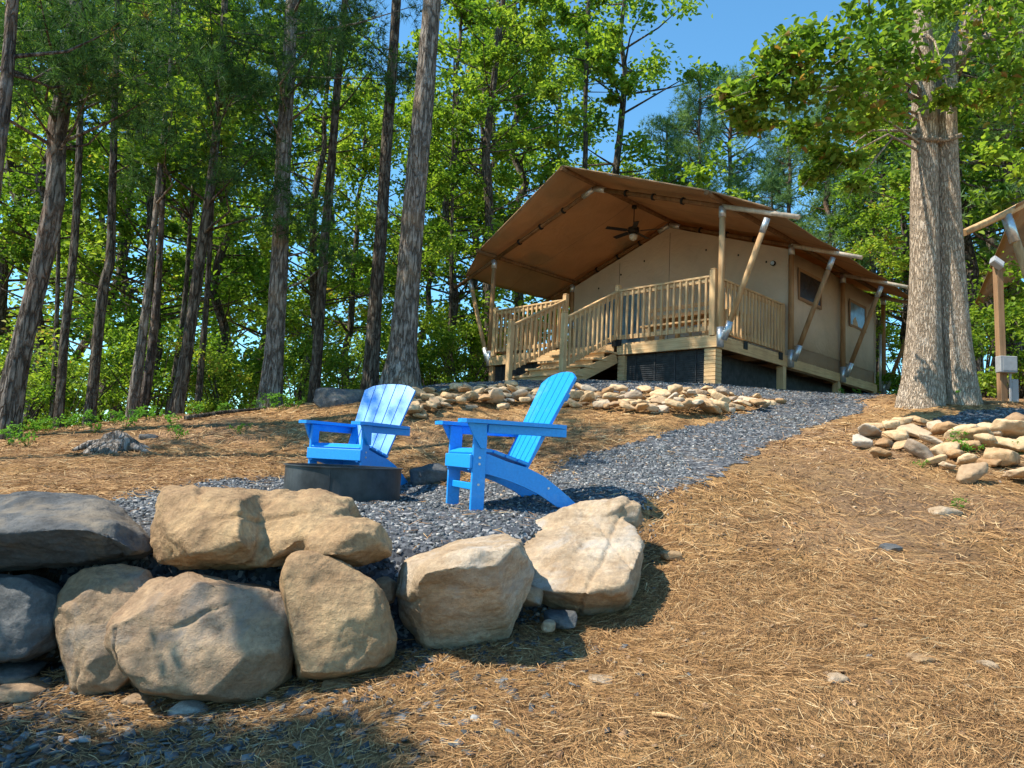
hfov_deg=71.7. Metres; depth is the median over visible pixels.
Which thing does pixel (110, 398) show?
shrub
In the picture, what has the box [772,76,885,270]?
pine tree
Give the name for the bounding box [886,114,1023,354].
broadleaf tree
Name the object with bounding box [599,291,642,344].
door
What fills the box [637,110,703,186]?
pine tree
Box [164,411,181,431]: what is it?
weed
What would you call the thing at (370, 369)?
pine tree
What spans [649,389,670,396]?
river rock
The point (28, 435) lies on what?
weed
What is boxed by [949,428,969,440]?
weed
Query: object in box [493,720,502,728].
pebble
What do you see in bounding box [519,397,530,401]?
river rock
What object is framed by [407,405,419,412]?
river rock
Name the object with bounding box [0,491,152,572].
boulder
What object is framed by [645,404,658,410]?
river rock
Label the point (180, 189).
broadleaf tree
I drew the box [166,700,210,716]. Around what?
cobble
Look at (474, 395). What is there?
river rock
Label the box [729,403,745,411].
river rock
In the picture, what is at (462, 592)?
boulder
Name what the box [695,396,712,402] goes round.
river rock
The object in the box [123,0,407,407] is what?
broadleaf tree
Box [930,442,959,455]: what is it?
river rock
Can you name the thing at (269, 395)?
weed
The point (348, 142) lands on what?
broadleaf tree
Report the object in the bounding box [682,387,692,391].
river rock
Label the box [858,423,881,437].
river rock
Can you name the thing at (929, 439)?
river rock
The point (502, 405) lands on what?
river rock
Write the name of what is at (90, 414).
weed
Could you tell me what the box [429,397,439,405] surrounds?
river rock
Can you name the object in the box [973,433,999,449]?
river rock
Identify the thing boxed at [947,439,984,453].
weed
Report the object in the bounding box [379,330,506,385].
shrub
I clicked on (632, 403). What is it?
river rock
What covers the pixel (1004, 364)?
utility post
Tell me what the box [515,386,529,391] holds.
river rock
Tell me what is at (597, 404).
river rock
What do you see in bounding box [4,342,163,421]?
shrub
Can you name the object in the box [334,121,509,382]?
broadleaf tree
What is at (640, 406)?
river rock
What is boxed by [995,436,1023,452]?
river rock
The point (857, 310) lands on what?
window
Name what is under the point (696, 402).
river rock
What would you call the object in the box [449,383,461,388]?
river rock
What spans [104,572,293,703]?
boulder
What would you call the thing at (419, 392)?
river rock
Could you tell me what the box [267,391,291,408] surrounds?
weed
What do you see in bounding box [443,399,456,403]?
river rock
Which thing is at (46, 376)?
shrub
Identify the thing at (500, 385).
river rock
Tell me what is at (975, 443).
river rock
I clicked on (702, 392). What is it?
river rock
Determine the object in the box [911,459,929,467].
weed
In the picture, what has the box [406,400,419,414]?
river rock
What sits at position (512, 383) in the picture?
river rock
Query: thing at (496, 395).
river rock
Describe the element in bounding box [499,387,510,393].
river rock
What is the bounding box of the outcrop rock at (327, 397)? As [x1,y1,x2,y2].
[313,387,363,407]
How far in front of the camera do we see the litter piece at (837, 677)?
2.72 m
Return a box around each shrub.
[0,318,70,431]
[0,339,117,419]
[0,345,88,430]
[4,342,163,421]
[26,347,161,426]
[82,312,239,416]
[148,354,259,415]
[157,336,252,413]
[167,343,302,414]
[213,341,356,408]
[254,324,345,405]
[283,327,390,402]
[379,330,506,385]
[417,322,475,385]
[418,307,506,385]
[440,318,506,381]
[874,319,903,393]
[877,302,994,393]
[967,273,1023,397]
[969,278,1023,398]
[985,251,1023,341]
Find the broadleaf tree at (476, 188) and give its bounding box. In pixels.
[394,59,518,376]
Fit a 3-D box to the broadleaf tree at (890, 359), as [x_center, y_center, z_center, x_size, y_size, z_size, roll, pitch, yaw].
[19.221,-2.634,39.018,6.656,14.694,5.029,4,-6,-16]
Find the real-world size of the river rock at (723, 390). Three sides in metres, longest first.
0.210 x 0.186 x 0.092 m
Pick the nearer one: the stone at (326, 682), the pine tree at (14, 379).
the stone at (326, 682)
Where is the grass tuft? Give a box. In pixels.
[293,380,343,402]
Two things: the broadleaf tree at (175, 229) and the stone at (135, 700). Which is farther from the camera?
the broadleaf tree at (175, 229)
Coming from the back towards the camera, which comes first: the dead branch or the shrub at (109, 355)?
the shrub at (109, 355)
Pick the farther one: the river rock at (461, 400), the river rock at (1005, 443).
the river rock at (461, 400)
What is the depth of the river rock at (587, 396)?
9.06 m
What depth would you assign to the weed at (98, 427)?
8.25 m
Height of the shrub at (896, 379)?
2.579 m
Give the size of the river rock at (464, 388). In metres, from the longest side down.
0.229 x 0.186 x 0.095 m
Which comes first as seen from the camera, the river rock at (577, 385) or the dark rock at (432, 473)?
the dark rock at (432, 473)
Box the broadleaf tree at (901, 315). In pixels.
[840,2,1023,321]
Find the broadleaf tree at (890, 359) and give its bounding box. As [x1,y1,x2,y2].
[836,214,902,393]
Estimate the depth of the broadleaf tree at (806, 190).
29.90 m
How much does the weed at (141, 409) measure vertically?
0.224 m
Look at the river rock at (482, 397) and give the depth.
9.38 m
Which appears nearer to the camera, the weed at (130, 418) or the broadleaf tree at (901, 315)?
the weed at (130, 418)
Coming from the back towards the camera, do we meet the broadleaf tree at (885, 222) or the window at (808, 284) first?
the broadleaf tree at (885, 222)
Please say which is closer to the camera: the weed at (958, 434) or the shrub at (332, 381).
the weed at (958, 434)
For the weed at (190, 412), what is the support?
on the ground
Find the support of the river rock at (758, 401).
on the gravel path
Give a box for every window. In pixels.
[798,267,821,309]
[849,298,865,330]
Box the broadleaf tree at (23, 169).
[0,3,143,392]
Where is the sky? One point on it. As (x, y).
(728, 36)
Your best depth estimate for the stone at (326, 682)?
2.87 m
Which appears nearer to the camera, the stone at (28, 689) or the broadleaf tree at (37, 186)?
the stone at (28, 689)
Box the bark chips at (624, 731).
[0,427,1023,767]
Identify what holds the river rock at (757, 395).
on the ground
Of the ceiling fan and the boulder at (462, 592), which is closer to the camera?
the boulder at (462, 592)
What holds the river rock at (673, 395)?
on the ground
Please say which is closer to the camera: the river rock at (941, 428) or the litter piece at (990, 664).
the litter piece at (990, 664)
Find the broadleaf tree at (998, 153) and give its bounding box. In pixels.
[891,0,1023,222]
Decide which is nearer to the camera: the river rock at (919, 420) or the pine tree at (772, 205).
the river rock at (919, 420)
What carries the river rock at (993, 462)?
on the ground
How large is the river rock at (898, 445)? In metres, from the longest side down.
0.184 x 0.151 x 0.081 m
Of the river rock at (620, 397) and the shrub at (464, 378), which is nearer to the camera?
the river rock at (620, 397)
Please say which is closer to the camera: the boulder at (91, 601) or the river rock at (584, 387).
the boulder at (91, 601)
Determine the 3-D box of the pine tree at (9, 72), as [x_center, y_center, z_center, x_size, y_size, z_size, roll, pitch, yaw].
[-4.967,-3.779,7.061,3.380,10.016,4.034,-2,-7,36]
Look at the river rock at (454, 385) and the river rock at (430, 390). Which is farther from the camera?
the river rock at (454, 385)
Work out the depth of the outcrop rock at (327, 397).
10.05 m
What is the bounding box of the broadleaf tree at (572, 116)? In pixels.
[387,0,592,374]
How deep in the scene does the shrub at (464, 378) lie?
18.46 m
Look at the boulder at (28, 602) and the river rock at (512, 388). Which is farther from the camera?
the river rock at (512, 388)
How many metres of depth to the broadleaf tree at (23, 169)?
26.05 m
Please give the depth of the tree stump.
7.01 m
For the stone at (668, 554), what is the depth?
4.23 m
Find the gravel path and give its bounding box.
[45,380,1023,657]
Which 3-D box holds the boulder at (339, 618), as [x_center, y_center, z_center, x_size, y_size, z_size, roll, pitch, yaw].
[-0.785,1.053,3.191,0.520,0.623,0.761,4,-6,-14]
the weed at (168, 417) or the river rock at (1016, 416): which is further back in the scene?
the weed at (168, 417)
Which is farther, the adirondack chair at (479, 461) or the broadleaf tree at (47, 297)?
the broadleaf tree at (47, 297)
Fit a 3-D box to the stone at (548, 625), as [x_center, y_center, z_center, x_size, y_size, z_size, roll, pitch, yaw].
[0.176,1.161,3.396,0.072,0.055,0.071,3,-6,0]
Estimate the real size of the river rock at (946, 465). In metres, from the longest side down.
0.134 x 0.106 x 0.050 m
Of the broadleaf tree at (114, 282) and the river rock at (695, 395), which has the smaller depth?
the river rock at (695, 395)
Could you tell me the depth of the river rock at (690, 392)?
9.83 m
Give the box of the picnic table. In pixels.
[659,307,746,340]
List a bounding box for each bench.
[640,301,708,340]
[680,314,750,341]
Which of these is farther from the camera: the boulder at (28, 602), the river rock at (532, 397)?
the river rock at (532, 397)
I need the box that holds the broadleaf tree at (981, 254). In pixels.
[882,0,1023,284]
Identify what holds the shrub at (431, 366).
on the ground
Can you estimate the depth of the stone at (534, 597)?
3.54 m
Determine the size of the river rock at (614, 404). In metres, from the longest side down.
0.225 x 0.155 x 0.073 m
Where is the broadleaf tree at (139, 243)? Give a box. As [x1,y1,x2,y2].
[15,57,178,419]
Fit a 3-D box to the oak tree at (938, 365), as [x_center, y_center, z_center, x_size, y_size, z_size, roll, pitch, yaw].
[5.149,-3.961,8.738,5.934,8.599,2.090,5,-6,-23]
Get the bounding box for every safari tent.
[454,165,908,393]
[963,200,1023,307]
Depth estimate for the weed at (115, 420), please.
8.90 m
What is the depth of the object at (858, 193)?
31.79 m
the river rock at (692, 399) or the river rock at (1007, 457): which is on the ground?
the river rock at (1007, 457)
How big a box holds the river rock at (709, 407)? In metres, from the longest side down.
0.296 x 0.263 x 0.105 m
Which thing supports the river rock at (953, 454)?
on the ground
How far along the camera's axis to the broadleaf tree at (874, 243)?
19.23 m
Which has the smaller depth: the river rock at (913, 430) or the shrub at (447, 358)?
the river rock at (913, 430)
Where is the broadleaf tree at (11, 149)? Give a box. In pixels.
[0,0,157,422]
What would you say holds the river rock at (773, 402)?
on the gravel path
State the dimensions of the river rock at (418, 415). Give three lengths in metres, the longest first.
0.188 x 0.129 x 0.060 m
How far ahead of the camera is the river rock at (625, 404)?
8.65 m
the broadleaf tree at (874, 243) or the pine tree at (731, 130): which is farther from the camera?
the pine tree at (731, 130)
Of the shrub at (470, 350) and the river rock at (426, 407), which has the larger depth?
the shrub at (470, 350)
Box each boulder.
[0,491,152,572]
[0,573,60,662]
[53,563,152,696]
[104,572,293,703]
[150,484,391,569]
[279,550,396,680]
[396,534,533,649]
[524,496,644,616]
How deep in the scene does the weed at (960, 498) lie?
5.09 m
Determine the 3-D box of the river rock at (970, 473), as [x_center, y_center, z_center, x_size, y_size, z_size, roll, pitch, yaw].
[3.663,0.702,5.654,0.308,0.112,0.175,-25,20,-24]
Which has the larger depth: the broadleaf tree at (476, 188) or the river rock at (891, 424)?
the broadleaf tree at (476, 188)
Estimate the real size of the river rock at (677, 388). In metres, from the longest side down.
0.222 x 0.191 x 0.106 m
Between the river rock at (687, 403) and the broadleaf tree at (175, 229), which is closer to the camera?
the river rock at (687, 403)
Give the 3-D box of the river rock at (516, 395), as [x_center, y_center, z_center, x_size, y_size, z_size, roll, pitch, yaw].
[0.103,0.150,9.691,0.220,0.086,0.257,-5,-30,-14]
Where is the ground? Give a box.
[0,388,1023,767]
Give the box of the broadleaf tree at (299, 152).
[210,0,430,401]
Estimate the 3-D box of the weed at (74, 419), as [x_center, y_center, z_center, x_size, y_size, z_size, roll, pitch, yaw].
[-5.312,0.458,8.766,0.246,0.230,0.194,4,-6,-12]
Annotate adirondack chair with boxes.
[299,384,415,484]
[435,372,576,510]
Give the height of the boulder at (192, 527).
0.424 m
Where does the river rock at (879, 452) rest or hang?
on the ground
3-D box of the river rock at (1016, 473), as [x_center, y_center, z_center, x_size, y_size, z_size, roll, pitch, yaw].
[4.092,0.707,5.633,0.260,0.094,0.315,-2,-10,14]
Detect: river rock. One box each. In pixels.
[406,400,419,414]
[406,405,423,413]
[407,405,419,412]
[412,387,425,396]
[412,412,427,418]
[420,393,434,398]
[420,403,430,410]
[422,387,434,393]
[426,401,436,408]
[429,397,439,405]
[440,392,453,398]
[440,401,451,406]
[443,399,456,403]
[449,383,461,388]
[456,396,466,403]
[458,385,471,391]
[461,391,478,401]
[465,405,477,408]
[474,388,484,393]
[478,394,491,400]
[487,388,503,402]
[496,402,509,409]
[497,383,506,387]
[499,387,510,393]
[503,392,511,397]
[504,380,517,386]
[507,384,518,391]
[511,389,528,400]
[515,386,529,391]
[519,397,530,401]
[525,394,534,400]
[532,387,538,395]
[566,398,582,407]
[569,391,582,399]
[575,383,581,389]
[579,392,594,401]
[580,384,597,391]
[592,399,609,408]
[602,387,613,393]
[602,392,619,400]
[603,403,609,408]
[608,401,619,406]
[609,384,627,391]
[615,394,623,400]
[618,399,634,410]
[622,399,636,403]
[624,390,642,399]
[630,401,637,405]
[635,403,649,410]
[637,385,651,391]
[637,399,649,403]
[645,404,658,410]
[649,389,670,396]
[649,397,665,404]
[651,405,669,413]
[665,399,683,408]
[667,392,677,398]
[669,384,682,394]
[674,397,684,401]
[674,399,691,410]
[680,391,692,397]
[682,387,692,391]
[685,398,706,405]
[687,389,695,395]
[689,399,703,407]
[693,393,706,397]
[695,389,707,394]
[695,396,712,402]
[699,401,721,413]
[701,385,712,390]
[710,390,726,399]
[711,399,728,412]
[716,386,729,395]
[719,397,730,403]
[727,407,735,413]
[728,396,737,400]
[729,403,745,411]
[737,400,750,406]
[743,397,757,401]
[749,399,766,404]
[752,393,761,397]
[758,401,770,407]
[763,399,775,404]
[775,398,786,403]
[852,434,872,447]
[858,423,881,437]
[868,423,883,429]
[870,447,892,457]
[875,437,892,447]
[882,420,900,430]
[882,429,908,440]
[891,417,913,424]
[892,440,905,449]
[896,424,931,437]
[904,438,933,459]
[907,415,929,424]
[919,434,942,444]
[924,454,946,464]
[926,420,940,429]
[930,421,957,435]
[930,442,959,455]
[938,461,955,470]
[943,424,978,440]
[946,449,963,459]
[955,440,980,449]
[955,462,988,483]
[957,453,976,464]
[960,427,993,440]
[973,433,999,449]
[976,457,1001,466]
[977,422,1003,435]
[982,447,1020,465]
[989,419,1023,437]
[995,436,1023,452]
[1002,467,1023,477]
[1004,412,1023,420]
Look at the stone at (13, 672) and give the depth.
3.03 m
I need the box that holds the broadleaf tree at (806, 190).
[795,169,899,327]
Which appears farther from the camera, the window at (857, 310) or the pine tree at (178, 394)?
the window at (857, 310)
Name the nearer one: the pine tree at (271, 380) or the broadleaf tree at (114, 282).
the pine tree at (271, 380)
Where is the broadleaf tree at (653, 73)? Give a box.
[518,0,764,314]
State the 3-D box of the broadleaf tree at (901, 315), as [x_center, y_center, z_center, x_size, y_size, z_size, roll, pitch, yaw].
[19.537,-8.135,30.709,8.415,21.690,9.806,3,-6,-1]
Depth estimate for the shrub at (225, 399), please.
18.86 m
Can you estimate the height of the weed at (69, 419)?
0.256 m
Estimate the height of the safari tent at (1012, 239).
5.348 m
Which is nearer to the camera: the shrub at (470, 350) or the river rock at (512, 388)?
the river rock at (512, 388)
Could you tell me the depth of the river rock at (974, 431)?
6.98 m
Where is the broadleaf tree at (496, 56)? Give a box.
[404,0,584,380]
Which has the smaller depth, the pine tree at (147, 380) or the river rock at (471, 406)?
the river rock at (471, 406)
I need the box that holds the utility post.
[989,256,1018,401]
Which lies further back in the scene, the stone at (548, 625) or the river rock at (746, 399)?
the river rock at (746, 399)
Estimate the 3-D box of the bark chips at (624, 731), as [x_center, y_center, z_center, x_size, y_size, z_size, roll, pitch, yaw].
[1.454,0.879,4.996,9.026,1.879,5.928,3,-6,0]
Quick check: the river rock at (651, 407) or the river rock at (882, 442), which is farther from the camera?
the river rock at (651, 407)
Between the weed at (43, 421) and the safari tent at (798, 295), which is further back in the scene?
the safari tent at (798, 295)
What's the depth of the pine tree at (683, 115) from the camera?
28.21 m
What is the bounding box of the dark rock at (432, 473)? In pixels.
[409,463,447,484]
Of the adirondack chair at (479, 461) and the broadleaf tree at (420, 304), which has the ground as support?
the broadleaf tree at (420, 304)
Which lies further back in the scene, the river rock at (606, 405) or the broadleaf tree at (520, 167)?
the broadleaf tree at (520, 167)
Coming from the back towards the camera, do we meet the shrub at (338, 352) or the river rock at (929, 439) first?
the shrub at (338, 352)
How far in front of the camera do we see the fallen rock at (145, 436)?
7.79 m
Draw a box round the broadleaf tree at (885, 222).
[798,49,979,392]
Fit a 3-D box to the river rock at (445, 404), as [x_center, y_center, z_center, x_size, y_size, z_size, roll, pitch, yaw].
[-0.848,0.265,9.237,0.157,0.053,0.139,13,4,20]
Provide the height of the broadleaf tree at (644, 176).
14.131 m
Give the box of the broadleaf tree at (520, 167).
[417,0,624,352]
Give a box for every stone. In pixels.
[0,660,47,684]
[0,676,52,702]
[120,692,155,706]
[285,687,306,696]
[321,677,351,689]
[375,576,396,603]
[522,586,543,606]
[541,619,555,632]
[543,609,576,628]
[660,550,681,559]
[928,506,962,515]
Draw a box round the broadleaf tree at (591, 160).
[491,49,645,352]
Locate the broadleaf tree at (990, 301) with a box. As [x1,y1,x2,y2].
[858,10,1023,397]
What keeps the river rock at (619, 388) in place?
on the ground
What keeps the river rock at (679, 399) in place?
on the ground
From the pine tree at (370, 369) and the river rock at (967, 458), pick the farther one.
the pine tree at (370, 369)
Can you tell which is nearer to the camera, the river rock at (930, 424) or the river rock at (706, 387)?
the river rock at (930, 424)
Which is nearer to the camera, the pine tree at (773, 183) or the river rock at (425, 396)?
the river rock at (425, 396)
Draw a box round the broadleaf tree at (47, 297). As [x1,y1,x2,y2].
[0,1,292,419]
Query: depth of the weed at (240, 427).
8.20 m
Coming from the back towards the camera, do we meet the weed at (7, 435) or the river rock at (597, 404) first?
the river rock at (597, 404)
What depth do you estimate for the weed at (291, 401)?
10.33 m
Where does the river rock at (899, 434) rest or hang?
on the ground
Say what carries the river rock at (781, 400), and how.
on the gravel path
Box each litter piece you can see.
[588,674,612,684]
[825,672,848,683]
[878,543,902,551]
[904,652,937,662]
[975,660,999,669]
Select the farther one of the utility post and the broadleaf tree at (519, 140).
the broadleaf tree at (519, 140)
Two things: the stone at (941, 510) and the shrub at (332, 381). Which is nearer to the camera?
the stone at (941, 510)
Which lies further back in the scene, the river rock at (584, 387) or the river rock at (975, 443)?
the river rock at (584, 387)
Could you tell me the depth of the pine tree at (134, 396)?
11.58 m
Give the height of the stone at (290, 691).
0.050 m
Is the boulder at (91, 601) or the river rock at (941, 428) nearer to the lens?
the boulder at (91, 601)
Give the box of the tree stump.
[72,430,151,454]
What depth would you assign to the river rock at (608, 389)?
9.80 m
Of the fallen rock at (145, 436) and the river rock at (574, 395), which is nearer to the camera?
the fallen rock at (145, 436)
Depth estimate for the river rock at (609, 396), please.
9.22 m
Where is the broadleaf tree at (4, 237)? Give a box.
[0,0,146,376]
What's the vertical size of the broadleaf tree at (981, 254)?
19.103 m
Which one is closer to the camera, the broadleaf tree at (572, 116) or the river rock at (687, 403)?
the river rock at (687, 403)
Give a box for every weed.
[0,426,17,444]
[8,421,28,438]
[15,431,37,446]
[24,417,56,433]
[38,417,59,432]
[41,412,84,429]
[71,413,94,427]
[85,409,113,425]
[87,421,101,432]
[105,410,123,423]
[114,409,142,428]
[132,407,147,421]
[139,405,156,418]
[149,409,163,421]
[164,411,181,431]
[167,425,188,439]
[187,402,204,414]
[215,401,231,410]
[226,422,252,433]
[252,398,266,409]
[260,392,290,407]
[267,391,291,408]
[285,396,305,407]
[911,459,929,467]
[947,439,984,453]
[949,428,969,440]
[951,497,969,508]
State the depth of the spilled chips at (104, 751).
2.58 m
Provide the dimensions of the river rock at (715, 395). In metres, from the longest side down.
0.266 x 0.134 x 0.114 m
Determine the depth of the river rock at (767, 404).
9.99 m
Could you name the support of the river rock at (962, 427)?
on the ground
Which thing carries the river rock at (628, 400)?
on the ground
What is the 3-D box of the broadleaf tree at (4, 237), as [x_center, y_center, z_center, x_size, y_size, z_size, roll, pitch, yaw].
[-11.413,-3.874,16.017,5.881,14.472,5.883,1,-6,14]
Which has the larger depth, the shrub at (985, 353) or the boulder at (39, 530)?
the shrub at (985, 353)
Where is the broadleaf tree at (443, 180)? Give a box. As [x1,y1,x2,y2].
[342,91,463,373]
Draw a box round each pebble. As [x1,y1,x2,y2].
[470,714,479,721]
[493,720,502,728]
[856,623,867,628]
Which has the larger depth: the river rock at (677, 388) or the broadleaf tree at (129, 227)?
the broadleaf tree at (129, 227)
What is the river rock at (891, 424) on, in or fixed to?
on the ground
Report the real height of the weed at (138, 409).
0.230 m
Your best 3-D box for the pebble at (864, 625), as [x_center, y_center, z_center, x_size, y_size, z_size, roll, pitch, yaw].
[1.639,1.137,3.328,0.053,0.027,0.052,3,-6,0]
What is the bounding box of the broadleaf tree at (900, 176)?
[825,0,1023,324]
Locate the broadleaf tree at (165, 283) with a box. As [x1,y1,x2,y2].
[48,0,307,413]
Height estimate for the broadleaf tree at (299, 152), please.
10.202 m
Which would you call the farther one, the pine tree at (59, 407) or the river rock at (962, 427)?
the pine tree at (59, 407)
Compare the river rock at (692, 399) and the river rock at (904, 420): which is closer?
the river rock at (904, 420)
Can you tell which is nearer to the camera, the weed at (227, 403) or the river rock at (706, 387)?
the weed at (227, 403)
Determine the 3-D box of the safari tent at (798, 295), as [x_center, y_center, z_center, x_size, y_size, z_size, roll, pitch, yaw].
[4.329,-1.458,17.510,8.827,4.986,10.970,-3,-8,45]
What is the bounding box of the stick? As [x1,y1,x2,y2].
[652,711,684,720]
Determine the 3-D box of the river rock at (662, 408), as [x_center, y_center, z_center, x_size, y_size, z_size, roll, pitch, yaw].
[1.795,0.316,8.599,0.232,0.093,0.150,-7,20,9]
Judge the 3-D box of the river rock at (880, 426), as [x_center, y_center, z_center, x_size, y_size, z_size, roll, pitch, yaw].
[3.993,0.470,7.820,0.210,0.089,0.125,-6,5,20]
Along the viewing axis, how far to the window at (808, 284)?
15.58 m
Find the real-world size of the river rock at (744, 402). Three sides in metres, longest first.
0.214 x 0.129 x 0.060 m
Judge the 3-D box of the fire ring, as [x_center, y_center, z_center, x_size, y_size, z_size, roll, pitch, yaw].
[-1.226,0.714,5.148,0.850,0.236,0.850,3,-6,0]
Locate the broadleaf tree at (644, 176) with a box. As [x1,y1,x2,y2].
[621,165,665,179]
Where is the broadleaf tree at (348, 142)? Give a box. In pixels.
[255,71,444,388]
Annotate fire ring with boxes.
[283,463,402,502]
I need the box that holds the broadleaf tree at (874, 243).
[842,39,995,362]
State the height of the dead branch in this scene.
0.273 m
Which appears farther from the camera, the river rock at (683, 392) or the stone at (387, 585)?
the river rock at (683, 392)
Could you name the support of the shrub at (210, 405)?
on the ground
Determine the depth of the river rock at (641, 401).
8.79 m
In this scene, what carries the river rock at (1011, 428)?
on the ground
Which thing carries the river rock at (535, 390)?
on the river rock
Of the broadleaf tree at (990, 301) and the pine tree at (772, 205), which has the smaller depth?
the broadleaf tree at (990, 301)
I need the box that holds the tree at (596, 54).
[518,0,637,168]
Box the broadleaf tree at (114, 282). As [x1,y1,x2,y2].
[6,0,245,419]
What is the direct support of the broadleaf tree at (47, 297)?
on the ground
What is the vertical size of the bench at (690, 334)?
0.860 m
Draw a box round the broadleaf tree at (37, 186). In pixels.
[0,0,170,422]
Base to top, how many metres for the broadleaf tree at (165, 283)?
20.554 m
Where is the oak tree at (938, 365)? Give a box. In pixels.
[700,0,1023,408]
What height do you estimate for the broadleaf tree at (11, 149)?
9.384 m
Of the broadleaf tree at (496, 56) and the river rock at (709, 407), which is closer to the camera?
the river rock at (709, 407)
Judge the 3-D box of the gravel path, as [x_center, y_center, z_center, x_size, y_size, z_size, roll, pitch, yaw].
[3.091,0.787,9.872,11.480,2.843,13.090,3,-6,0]
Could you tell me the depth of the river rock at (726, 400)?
9.09 m
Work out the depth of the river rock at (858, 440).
6.75 m
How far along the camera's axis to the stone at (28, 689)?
2.90 m
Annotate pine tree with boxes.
[0,0,174,198]
[0,0,231,440]
[1,0,175,428]
[55,0,175,424]
[86,2,251,418]
[92,0,242,417]
[116,0,306,414]
[116,0,328,414]
[213,0,451,408]
[277,0,405,402]
[316,0,443,390]
[378,0,440,389]
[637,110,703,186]
[649,64,757,202]
[667,59,795,211]
[741,99,843,241]
[751,161,805,219]
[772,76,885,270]
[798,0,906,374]
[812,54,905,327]
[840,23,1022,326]
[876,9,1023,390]
[881,1,1023,394]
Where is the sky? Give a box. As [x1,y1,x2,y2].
[0,0,1023,420]
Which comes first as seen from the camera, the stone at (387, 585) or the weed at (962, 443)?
the stone at (387, 585)
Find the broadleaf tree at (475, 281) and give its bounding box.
[387,19,565,376]
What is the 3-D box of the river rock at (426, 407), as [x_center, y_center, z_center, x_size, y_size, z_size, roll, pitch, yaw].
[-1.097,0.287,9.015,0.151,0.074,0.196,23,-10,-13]
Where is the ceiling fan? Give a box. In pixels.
[605,205,662,240]
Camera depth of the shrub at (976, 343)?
15.14 m
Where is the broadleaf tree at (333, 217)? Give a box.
[197,31,425,407]
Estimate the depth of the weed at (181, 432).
7.74 m
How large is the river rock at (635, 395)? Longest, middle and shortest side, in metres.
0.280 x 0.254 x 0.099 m
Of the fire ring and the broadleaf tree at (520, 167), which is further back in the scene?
the broadleaf tree at (520, 167)
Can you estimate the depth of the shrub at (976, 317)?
13.05 m
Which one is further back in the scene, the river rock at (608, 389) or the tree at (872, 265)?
the tree at (872, 265)
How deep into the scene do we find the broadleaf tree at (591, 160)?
34.12 m
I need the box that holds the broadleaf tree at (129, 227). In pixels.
[17,0,306,406]
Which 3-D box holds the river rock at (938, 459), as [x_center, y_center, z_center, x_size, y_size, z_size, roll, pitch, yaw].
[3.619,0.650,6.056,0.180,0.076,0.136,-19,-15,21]
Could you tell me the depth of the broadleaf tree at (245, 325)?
34.35 m
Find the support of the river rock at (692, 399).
on the river rock at (709, 407)
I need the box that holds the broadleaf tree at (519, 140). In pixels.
[341,0,538,381]
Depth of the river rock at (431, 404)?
8.80 m
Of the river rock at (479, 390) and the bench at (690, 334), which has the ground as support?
the river rock at (479, 390)
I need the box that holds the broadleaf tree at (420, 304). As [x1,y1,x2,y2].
[324,218,433,385]
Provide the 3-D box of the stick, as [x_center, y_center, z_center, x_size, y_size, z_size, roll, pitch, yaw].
[0.541,1.149,2.447,0.116,0.022,0.017,-1,-7,32]
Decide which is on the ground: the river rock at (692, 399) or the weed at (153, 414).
the weed at (153, 414)
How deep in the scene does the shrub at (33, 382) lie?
10.69 m
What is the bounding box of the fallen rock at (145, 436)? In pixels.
[138,434,158,439]
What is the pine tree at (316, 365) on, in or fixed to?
on the ground
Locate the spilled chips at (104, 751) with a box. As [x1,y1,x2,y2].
[0,433,1004,767]
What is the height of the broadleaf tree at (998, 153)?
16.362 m
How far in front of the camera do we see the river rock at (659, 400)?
8.93 m
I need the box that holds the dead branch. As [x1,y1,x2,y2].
[184,408,259,419]
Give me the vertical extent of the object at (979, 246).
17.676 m
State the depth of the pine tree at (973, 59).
16.16 m
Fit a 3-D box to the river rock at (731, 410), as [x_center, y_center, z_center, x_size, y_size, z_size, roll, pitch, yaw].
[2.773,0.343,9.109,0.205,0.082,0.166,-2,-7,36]
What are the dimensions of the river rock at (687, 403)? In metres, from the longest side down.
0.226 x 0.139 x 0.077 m
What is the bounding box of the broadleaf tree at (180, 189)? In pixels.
[129,0,329,413]
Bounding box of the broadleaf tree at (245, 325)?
[114,20,321,414]
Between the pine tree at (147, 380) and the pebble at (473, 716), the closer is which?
the pebble at (473, 716)
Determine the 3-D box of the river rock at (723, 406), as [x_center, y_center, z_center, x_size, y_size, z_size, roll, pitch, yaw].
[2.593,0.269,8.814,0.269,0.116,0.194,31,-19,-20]
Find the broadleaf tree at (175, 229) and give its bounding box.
[111,0,316,398]
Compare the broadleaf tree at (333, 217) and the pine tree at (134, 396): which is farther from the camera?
the broadleaf tree at (333, 217)
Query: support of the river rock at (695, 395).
on the ground

